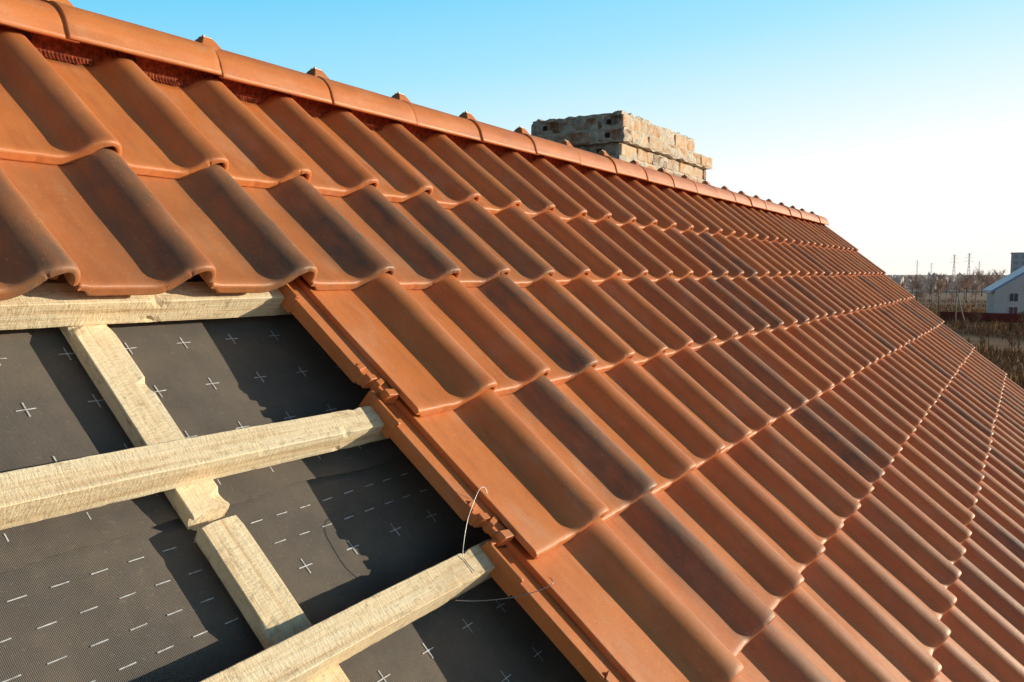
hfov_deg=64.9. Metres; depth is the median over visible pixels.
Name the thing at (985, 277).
tree
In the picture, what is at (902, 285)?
tree
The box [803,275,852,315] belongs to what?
clay tile
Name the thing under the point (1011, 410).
clay tile
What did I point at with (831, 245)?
clay tile
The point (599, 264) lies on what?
clay tile
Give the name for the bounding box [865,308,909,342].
clay tile
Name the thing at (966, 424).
clay tile
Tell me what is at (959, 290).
tree
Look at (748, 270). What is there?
clay tile
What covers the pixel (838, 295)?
clay tile
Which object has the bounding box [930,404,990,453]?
clay tile
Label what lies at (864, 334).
clay tile
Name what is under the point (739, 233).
clay tile
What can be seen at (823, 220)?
ridge tile
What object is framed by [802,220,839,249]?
clay tile
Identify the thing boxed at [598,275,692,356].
clay tile
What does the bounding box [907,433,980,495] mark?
clay tile
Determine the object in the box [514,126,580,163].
ridge tile
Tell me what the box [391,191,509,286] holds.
clay tile
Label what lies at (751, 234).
clay tile
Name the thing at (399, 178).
clay tile
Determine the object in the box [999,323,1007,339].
tree
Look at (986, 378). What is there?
clay tile
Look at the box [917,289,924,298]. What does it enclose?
tree
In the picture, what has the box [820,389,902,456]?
clay tile
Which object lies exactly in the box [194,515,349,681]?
counter batten
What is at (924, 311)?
clay tile
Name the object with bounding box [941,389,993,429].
clay tile
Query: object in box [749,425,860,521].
clay tile
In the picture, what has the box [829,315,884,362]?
clay tile
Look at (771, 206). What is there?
ridge tile
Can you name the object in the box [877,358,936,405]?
clay tile
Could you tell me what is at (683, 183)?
ridge tile
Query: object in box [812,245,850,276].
clay tile
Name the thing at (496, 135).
ridge tile
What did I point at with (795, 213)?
ridge tile
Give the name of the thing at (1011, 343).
tree
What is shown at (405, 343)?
clay tile
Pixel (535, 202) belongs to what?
clay tile
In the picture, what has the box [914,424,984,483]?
clay tile
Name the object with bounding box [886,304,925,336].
clay tile
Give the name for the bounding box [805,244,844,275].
clay tile
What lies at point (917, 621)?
clay tile
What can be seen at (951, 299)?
tree
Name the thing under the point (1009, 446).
clay tile
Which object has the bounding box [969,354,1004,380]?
clay tile
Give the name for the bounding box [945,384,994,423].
clay tile
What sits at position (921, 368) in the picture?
clay tile
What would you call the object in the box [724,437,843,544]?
clay tile
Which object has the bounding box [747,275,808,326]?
clay tile
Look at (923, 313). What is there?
clay tile
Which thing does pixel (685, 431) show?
clay tile
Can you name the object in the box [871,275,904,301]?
clay tile
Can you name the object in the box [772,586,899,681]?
clay tile
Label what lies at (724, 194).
ridge tile
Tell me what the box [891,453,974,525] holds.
clay tile
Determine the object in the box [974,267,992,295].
tree
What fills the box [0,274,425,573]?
roofing membrane
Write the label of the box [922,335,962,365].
clay tile
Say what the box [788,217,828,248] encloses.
clay tile
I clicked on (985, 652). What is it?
clay tile
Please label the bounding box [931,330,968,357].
clay tile
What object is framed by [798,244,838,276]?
clay tile
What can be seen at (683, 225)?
clay tile
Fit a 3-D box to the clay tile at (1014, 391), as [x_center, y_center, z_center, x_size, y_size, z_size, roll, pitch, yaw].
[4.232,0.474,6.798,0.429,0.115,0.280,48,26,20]
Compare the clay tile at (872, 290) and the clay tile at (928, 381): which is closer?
the clay tile at (928, 381)
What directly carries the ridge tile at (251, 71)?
on the clay tile at (329, 161)
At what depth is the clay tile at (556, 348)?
2.04 m
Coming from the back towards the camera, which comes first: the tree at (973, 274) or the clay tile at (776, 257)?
the tree at (973, 274)
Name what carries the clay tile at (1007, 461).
on the clay tile
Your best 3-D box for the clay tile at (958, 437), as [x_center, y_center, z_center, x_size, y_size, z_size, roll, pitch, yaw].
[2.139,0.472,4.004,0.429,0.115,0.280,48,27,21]
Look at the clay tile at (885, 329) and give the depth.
5.25 m
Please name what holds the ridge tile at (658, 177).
on the clay tile at (714, 229)
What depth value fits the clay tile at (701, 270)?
3.53 m
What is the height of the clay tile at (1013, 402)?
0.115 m
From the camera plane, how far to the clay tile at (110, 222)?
1.36 m
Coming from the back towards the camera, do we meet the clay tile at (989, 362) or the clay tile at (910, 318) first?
the clay tile at (989, 362)
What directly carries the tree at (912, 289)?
on the ground at (1000, 343)
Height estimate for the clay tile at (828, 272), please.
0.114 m
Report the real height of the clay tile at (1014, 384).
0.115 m
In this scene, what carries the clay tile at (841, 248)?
on the clay tile at (860, 263)
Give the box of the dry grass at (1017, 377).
[913,297,1023,388]
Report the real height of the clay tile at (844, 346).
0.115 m
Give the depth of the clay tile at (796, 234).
6.20 m
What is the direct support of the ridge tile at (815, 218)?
on the clay tile at (841, 248)
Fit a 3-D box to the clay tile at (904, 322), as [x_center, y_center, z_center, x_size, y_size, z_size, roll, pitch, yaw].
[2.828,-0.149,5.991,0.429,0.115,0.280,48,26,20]
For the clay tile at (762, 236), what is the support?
on the clay tile at (804, 272)
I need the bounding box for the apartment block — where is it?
[1010,252,1023,272]
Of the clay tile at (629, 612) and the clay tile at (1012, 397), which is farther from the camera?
the clay tile at (1012, 397)
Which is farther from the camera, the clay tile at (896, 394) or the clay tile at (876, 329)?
the clay tile at (876, 329)
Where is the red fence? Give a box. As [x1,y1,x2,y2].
[940,311,1023,323]
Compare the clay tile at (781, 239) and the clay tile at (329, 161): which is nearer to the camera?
the clay tile at (329, 161)
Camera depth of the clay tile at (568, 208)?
3.08 m
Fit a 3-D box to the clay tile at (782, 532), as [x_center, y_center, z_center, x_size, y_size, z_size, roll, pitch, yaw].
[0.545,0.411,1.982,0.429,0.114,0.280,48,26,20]
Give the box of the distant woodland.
[887,272,1004,289]
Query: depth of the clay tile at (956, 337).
7.27 m
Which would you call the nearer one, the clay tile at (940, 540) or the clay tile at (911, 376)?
the clay tile at (940, 540)
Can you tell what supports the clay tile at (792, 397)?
on the clay tile at (859, 462)
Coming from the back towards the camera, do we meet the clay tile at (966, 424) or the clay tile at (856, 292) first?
the clay tile at (856, 292)
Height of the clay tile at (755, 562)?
0.114 m
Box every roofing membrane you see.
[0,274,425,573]
[0,454,606,681]
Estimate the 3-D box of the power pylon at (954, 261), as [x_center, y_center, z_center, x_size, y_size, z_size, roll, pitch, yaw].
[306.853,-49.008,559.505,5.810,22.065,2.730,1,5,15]
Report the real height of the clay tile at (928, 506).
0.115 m
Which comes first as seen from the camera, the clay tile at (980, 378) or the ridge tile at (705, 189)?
the ridge tile at (705, 189)
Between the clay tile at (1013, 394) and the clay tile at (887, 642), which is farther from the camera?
the clay tile at (1013, 394)
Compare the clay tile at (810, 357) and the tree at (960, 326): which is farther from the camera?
the tree at (960, 326)
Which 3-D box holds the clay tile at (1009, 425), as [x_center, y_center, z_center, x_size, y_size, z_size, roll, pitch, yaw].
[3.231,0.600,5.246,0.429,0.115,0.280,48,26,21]
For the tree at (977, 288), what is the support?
on the ground at (1000, 343)
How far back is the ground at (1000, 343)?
138.12 m
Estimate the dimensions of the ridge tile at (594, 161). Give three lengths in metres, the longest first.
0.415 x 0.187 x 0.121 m
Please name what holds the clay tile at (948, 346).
on the clay tile at (986, 378)
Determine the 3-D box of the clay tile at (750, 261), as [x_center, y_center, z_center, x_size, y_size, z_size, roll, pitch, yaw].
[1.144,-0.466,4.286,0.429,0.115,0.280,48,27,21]
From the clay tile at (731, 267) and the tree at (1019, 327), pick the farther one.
the tree at (1019, 327)
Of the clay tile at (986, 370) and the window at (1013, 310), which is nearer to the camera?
the clay tile at (986, 370)
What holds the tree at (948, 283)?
on the ground at (1000, 343)
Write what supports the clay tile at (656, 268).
on the clay tile at (705, 315)
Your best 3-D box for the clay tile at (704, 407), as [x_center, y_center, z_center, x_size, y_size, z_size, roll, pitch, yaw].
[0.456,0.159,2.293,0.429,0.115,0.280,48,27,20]
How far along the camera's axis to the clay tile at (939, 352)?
5.91 m
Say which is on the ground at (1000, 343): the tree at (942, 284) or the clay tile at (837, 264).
the tree at (942, 284)
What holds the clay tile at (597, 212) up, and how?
on the clay tile at (656, 268)
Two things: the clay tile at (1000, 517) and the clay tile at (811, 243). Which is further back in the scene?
the clay tile at (811, 243)
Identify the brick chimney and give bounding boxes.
[531,111,711,182]
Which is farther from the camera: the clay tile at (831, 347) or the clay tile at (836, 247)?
the clay tile at (836, 247)
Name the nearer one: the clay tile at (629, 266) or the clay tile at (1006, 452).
the clay tile at (629, 266)
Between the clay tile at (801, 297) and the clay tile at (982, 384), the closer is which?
the clay tile at (801, 297)
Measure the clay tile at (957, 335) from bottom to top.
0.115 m
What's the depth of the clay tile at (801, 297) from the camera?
4.39 m
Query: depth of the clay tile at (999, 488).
3.74 m
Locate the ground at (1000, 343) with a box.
[886,275,1023,388]
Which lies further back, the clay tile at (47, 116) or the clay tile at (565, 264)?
the clay tile at (565, 264)
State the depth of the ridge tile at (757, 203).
5.92 m
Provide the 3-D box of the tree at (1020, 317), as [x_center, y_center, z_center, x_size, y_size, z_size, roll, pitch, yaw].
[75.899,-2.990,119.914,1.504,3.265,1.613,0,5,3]
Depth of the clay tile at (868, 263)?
7.63 m
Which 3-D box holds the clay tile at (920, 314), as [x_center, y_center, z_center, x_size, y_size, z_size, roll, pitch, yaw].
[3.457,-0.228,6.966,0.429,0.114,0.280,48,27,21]
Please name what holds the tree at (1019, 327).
on the ground at (1000, 343)
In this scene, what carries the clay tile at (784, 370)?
on the clay tile at (875, 453)
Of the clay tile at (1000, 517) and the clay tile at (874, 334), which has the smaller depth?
the clay tile at (1000, 517)
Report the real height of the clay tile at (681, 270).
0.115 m
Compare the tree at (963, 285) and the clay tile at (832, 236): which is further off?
the tree at (963, 285)
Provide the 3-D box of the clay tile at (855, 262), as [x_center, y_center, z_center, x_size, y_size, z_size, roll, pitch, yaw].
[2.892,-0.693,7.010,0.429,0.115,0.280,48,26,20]
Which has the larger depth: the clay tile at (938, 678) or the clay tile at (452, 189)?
the clay tile at (452, 189)
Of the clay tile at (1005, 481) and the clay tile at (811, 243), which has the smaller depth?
the clay tile at (1005, 481)
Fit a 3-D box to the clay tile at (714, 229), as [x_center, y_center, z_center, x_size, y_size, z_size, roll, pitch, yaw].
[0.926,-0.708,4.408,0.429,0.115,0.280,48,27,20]
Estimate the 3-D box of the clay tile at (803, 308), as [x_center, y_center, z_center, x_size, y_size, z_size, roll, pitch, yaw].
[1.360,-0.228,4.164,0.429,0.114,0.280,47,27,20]
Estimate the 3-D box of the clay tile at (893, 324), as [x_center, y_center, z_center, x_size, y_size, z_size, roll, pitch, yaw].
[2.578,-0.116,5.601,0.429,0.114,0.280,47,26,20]
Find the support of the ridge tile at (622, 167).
on the clay tile at (665, 222)
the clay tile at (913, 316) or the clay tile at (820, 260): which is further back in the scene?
the clay tile at (913, 316)
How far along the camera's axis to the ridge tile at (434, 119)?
2.77 m
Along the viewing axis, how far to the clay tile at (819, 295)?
4.78 m
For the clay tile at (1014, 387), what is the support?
on the clay tile
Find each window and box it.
[1008,307,1017,313]
[1009,293,1018,301]
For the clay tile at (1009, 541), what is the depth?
3.15 m
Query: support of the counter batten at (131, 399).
on the roofing membrane at (207, 376)
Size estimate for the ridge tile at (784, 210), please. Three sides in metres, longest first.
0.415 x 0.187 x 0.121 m
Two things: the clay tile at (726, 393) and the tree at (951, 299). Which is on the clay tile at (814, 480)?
the clay tile at (726, 393)
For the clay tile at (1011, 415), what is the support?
on the clay tile
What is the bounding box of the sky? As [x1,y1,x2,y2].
[68,0,1023,274]
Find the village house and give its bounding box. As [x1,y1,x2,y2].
[983,266,1023,313]
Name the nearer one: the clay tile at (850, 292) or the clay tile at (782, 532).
the clay tile at (782, 532)
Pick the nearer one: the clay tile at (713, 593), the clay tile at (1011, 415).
the clay tile at (713, 593)
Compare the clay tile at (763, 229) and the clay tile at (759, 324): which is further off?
the clay tile at (763, 229)
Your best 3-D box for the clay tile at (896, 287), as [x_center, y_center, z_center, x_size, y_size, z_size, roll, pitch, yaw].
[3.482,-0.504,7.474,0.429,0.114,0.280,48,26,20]
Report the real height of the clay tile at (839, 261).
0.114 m
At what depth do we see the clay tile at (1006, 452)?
4.52 m
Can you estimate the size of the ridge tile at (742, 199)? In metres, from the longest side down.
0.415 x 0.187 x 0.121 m
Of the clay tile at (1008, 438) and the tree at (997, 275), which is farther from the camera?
the tree at (997, 275)
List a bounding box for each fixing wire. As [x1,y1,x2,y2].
[455,577,552,600]
[462,487,487,571]
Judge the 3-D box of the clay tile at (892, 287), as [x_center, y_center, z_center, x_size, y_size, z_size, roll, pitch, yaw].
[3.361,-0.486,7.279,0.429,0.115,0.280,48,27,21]
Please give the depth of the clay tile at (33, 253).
1.16 m
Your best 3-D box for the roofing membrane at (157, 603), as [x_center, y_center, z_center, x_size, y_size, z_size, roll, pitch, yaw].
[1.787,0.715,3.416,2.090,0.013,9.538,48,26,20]
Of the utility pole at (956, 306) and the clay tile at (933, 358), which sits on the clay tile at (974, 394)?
the clay tile at (933, 358)
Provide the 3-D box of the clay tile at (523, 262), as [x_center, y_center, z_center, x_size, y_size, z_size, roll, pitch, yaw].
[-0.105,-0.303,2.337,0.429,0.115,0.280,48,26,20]
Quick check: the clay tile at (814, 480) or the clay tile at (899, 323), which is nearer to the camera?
the clay tile at (814, 480)
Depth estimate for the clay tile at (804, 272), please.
5.09 m
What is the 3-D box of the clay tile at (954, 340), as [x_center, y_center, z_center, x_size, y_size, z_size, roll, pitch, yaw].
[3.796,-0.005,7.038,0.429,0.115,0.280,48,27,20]
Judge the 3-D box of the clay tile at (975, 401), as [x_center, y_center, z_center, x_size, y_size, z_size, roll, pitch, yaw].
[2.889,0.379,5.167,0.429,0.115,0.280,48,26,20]
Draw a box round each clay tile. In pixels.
[0,27,121,164]
[0,146,215,295]
[0,167,80,300]
[44,57,228,178]
[137,163,317,292]
[151,78,311,188]
[240,92,378,196]
[241,175,395,289]
[278,271,496,416]
[312,108,432,201]
[323,184,460,289]
[359,387,608,558]
[370,121,480,208]
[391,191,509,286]
[407,274,549,395]
[421,131,520,214]
[445,198,554,287]
[461,140,554,217]
[466,273,597,384]
[481,518,743,681]
[492,205,590,285]
[498,149,586,222]
[499,374,656,521]
[521,275,634,372]
[531,156,611,224]
[532,209,621,284]
[555,366,696,494]
[558,163,635,227]
[562,274,667,365]
[567,215,647,283]
[583,169,657,229]
[595,217,672,282]
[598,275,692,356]
[600,358,725,471]
[604,174,676,231]
[605,492,774,656]
[621,221,692,281]
[625,179,693,233]
[628,274,716,350]
[638,352,751,453]
[643,224,711,280]
[645,183,708,234]
[655,275,737,346]
[655,471,803,610]
[662,187,722,236]
[665,227,728,280]
[669,346,772,438]
[676,190,735,237]
[678,275,753,339]
[683,229,743,279]
[690,194,746,238]
[693,452,825,573]
[695,341,790,424]
[698,275,769,335]
[699,231,757,279]
[704,196,758,239]
[713,232,769,278]
[716,199,768,241]
[716,275,783,332]
[720,337,807,414]
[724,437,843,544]
[727,234,780,278]
[728,202,778,242]
[732,275,797,329]
[733,675,745,681]
[737,622,831,681]
[738,205,786,243]
[738,333,821,404]
[739,236,790,277]
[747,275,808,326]
[748,208,794,244]
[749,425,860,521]
[751,237,799,276]
[755,329,833,396]
[757,209,802,245]
[760,275,818,323]
[762,239,809,277]
[766,211,809,245]
[771,413,873,501]
[772,240,817,276]
[772,326,844,388]
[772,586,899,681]
[773,213,815,246]
[773,275,827,320]
[780,215,822,247]
[781,241,824,276]
[783,275,835,318]
[786,324,853,378]
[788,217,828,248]
[790,242,832,276]
[790,404,884,484]
[792,274,844,316]
[794,218,833,248]
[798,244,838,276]
[799,322,863,376]
[800,555,941,681]
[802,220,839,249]
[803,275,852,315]
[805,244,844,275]
[806,396,893,469]
[807,221,844,250]
[810,275,858,313]
[810,319,870,369]
[812,222,849,250]
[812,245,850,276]
[818,224,853,250]
[818,246,855,276]
[819,275,864,311]
[819,317,878,365]
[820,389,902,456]
[821,530,950,655]
[822,225,858,251]
[825,248,860,275]
[827,275,870,309]
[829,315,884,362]
[830,248,865,275]
[832,382,909,445]
[833,275,876,309]
[836,249,869,275]
[837,313,890,357]
[839,274,881,307]
[840,511,956,619]
[842,250,873,275]
[843,376,915,435]
[846,250,878,275]
[846,313,896,354]
[847,275,885,306]
[850,251,881,274]
[852,275,890,305]
[852,311,901,351]
[853,371,921,426]
[855,252,885,275]
[856,275,894,304]
[857,493,961,588]
[859,309,906,348]
[861,366,927,419]
[862,275,898,303]
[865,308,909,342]
[867,275,901,302]
[869,362,930,410]
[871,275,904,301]
[871,307,914,343]
[871,478,965,563]
[876,275,908,300]
[876,306,919,340]
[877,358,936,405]
[879,274,911,299]
[881,305,922,336]
[881,464,971,543]
[883,275,914,298]
[883,355,940,399]
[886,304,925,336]
[890,352,942,392]
[891,304,929,334]
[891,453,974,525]
[894,302,931,330]
[896,349,947,389]
[898,301,934,330]
[899,441,977,509]
[901,346,950,384]
[902,301,937,328]
[905,300,939,325]
[905,343,952,379]
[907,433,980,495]
[908,299,941,325]
[910,341,955,376]
[911,299,943,322]
[914,339,958,372]
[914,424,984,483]
[918,337,959,368]
[920,417,985,471]
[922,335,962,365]
[925,333,965,365]
[925,409,987,461]
[928,331,966,360]
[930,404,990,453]
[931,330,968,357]
[932,638,995,681]
[932,675,945,681]
[934,328,970,354]
[935,399,991,445]
[937,326,972,352]
[938,393,993,437]
[939,325,972,350]
[940,605,1023,681]
[941,323,974,348]
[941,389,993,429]
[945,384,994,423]
[947,579,1023,665]
[949,380,997,418]
[951,376,998,412]
[953,556,1023,634]
[955,373,999,407]
[957,369,1000,403]
[959,366,1001,398]
[961,538,1023,606]
[962,364,1002,394]
[964,361,1002,390]
[965,358,1003,387]
[966,520,1023,582]
[968,356,1004,384]
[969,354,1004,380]
[969,505,1023,561]
[971,352,1005,377]
[972,349,1006,375]
[975,492,1023,543]
[978,481,1023,528]
[980,470,1023,513]
[983,460,1023,501]
[986,452,1023,489]
[989,444,1023,478]
[990,437,1023,469]
[991,429,1023,460]
[992,423,1023,452]
[994,419,1023,445]
[996,413,1023,439]
[997,408,1023,432]
[998,403,1023,427]
[1000,396,1023,416]
[1000,400,1023,421]
[1001,389,1023,407]
[1001,392,1023,411]
[1003,385,1023,402]
[1004,379,1023,395]
[1004,383,1023,399]
[1005,377,1023,391]
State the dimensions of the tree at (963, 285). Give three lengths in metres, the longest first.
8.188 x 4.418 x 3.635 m
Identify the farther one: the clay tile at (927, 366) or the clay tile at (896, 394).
the clay tile at (927, 366)
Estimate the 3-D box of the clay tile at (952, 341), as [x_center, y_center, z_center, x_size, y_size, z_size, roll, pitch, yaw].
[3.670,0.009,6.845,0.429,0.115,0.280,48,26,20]
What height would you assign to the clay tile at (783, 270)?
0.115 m
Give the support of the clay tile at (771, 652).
on the clay tile
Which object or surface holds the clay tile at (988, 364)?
on the clay tile at (1014, 387)
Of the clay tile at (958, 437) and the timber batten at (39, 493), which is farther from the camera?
the clay tile at (958, 437)
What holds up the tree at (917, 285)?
on the ground at (1000, 343)
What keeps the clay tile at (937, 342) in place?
on the clay tile at (980, 378)
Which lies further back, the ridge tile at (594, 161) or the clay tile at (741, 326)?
the ridge tile at (594, 161)
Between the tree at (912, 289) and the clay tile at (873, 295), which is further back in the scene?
the tree at (912, 289)
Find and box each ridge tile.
[0,0,79,42]
[41,0,221,75]
[195,35,332,103]
[306,67,416,124]
[392,92,482,141]
[458,111,538,154]
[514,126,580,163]
[560,139,617,173]
[597,150,647,179]
[630,159,674,187]
[657,167,696,192]
[681,174,717,197]
[702,180,736,202]
[721,185,752,206]
[738,190,766,209]
[753,195,779,212]
[766,198,790,215]
[779,202,801,218]
[791,205,811,220]
[800,209,819,222]
[810,211,828,224]
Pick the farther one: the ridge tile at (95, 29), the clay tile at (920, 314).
the clay tile at (920, 314)
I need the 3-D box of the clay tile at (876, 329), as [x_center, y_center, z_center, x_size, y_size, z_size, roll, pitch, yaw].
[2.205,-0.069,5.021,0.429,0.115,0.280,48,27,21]
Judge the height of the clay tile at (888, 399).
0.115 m
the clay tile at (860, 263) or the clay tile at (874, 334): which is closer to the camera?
the clay tile at (874, 334)
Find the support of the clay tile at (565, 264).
on the clay tile at (622, 324)
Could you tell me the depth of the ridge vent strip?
2.11 m
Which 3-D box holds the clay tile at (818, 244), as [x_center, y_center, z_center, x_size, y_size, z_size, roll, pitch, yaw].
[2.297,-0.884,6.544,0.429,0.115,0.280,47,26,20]
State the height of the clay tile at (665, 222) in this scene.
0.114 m
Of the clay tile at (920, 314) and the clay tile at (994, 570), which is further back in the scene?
the clay tile at (920, 314)
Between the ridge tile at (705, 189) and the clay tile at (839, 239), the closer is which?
the ridge tile at (705, 189)
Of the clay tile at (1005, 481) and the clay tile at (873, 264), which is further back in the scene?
the clay tile at (873, 264)
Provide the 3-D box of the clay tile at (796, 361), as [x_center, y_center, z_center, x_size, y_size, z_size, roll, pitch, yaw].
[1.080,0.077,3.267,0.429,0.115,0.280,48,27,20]
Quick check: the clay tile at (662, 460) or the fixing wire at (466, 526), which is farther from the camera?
the clay tile at (662, 460)
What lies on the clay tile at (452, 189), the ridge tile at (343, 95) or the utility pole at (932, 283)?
the ridge tile at (343, 95)
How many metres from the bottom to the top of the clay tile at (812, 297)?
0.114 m
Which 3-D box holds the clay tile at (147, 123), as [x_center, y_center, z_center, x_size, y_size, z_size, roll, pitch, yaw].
[-0.825,-0.479,1.678,0.429,0.114,0.280,48,26,20]
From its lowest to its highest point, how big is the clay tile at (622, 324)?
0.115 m
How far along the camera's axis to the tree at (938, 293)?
214.86 m
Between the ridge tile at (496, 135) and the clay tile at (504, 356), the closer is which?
the clay tile at (504, 356)
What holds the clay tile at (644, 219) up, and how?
on the clay tile at (701, 270)
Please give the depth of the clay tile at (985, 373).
6.57 m
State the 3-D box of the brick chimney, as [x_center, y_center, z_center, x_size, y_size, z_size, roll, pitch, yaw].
[0.833,-1.049,5.826,0.713,0.898,1.665,3,6,32]
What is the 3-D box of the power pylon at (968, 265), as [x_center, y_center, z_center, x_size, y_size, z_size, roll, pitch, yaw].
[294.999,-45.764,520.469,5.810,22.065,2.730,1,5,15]
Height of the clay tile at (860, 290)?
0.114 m
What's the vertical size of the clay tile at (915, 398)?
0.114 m
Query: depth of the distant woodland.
494.38 m
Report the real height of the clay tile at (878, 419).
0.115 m
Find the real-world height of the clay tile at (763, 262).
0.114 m
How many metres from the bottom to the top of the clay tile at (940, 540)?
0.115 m
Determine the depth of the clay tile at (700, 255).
3.73 m
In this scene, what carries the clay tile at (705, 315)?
on the clay tile at (792, 397)
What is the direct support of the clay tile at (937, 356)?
on the clay tile at (977, 390)
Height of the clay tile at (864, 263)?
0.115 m
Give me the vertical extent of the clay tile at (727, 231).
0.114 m
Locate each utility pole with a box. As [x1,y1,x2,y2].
[928,281,936,311]
[951,286,964,324]
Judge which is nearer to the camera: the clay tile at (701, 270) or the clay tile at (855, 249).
the clay tile at (701, 270)
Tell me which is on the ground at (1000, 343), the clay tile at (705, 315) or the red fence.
the red fence
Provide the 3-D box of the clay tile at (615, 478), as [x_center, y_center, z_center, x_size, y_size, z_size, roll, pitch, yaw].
[0.081,0.206,1.712,0.429,0.115,0.280,48,26,20]
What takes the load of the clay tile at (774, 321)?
on the clay tile at (810, 357)
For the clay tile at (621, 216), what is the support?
on the clay tile at (681, 270)
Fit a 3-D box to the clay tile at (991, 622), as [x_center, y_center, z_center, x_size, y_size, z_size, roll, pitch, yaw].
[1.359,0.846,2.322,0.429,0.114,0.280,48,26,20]
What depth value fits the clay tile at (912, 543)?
2.47 m
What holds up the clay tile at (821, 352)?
on the clay tile at (882, 407)
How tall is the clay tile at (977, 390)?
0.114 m
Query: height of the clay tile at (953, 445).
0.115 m
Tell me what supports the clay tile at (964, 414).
on the clay tile at (1006, 452)
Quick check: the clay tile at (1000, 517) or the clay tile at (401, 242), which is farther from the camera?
the clay tile at (1000, 517)
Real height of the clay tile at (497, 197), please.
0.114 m
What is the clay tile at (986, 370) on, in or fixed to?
on the clay tile at (1013, 394)
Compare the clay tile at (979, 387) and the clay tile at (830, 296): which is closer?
the clay tile at (830, 296)
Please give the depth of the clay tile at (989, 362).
7.35 m
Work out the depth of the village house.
149.35 m
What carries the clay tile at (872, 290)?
on the clay tile at (906, 319)
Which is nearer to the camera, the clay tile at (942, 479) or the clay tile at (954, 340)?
the clay tile at (942, 479)
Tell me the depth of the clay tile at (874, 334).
4.86 m
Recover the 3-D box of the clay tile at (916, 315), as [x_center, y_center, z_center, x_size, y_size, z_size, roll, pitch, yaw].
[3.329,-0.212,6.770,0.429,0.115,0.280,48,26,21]
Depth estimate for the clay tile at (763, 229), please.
5.42 m
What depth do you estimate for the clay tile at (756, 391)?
2.71 m
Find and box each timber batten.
[0,281,312,329]
[0,406,416,529]
[200,538,512,681]
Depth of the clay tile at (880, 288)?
6.73 m
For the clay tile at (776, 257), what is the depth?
4.90 m
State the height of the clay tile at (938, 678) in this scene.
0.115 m
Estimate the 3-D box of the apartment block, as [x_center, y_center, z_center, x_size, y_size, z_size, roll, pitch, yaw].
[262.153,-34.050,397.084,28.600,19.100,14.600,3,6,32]
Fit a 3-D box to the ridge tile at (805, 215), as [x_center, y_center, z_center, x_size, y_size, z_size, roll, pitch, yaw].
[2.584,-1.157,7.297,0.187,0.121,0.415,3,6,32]
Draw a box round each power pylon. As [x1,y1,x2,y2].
[950,255,958,284]
[964,253,970,277]
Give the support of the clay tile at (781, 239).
on the clay tile at (804, 259)
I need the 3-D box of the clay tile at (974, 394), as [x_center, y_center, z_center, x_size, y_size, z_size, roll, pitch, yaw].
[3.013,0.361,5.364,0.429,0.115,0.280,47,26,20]
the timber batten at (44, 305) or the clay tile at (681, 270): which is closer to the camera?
the timber batten at (44, 305)
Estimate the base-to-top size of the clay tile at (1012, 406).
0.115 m
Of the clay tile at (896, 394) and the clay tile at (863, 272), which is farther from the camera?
the clay tile at (863, 272)
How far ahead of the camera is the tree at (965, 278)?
260.92 m
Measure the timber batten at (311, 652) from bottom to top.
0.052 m
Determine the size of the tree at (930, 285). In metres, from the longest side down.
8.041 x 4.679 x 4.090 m
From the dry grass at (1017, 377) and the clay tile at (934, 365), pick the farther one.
the dry grass at (1017, 377)
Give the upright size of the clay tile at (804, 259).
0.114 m
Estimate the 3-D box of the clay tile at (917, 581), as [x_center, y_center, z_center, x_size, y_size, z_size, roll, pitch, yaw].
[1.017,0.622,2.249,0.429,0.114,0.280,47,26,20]
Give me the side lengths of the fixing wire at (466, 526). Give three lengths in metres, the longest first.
0.115 x 0.113 x 0.024 m
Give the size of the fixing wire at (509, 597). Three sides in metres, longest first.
0.163 x 0.025 x 0.019 m
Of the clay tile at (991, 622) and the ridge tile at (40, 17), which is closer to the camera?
the ridge tile at (40, 17)
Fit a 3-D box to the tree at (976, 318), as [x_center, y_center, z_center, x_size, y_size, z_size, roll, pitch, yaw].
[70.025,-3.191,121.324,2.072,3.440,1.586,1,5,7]
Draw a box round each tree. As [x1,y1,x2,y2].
[900,280,906,287]
[908,274,921,294]
[912,275,923,298]
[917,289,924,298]
[924,279,935,299]
[932,272,947,305]
[933,286,944,298]
[944,278,952,299]
[948,291,955,306]
[954,282,966,295]
[958,277,968,299]
[958,321,967,336]
[961,273,972,298]
[965,270,979,297]
[971,282,983,303]
[971,309,982,329]
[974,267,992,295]
[981,273,997,286]
[981,277,996,289]
[984,325,992,343]
[991,268,1005,282]
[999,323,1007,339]
[1007,335,1018,351]
[1014,326,1022,347]
[1017,311,1023,328]
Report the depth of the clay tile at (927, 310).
7.59 m
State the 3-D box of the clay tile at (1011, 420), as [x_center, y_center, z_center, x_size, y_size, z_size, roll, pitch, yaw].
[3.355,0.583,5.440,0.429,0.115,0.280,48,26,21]
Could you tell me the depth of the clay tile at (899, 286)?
7.71 m
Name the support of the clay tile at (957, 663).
on the clay tile
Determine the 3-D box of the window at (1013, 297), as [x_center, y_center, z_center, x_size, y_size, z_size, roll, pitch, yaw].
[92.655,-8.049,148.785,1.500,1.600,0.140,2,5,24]
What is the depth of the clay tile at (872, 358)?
4.28 m
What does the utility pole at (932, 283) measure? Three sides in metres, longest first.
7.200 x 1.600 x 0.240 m
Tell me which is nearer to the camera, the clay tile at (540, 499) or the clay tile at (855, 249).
the clay tile at (540, 499)
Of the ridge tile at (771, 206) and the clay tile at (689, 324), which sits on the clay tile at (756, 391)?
the clay tile at (689, 324)
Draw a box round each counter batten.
[43,274,229,529]
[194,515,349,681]
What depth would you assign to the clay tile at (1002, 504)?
3.55 m
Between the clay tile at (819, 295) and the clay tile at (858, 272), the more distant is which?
the clay tile at (858, 272)
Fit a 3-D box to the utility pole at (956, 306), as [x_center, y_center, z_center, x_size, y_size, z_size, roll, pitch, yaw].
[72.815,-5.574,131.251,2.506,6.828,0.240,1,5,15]
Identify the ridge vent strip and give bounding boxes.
[0,25,824,224]

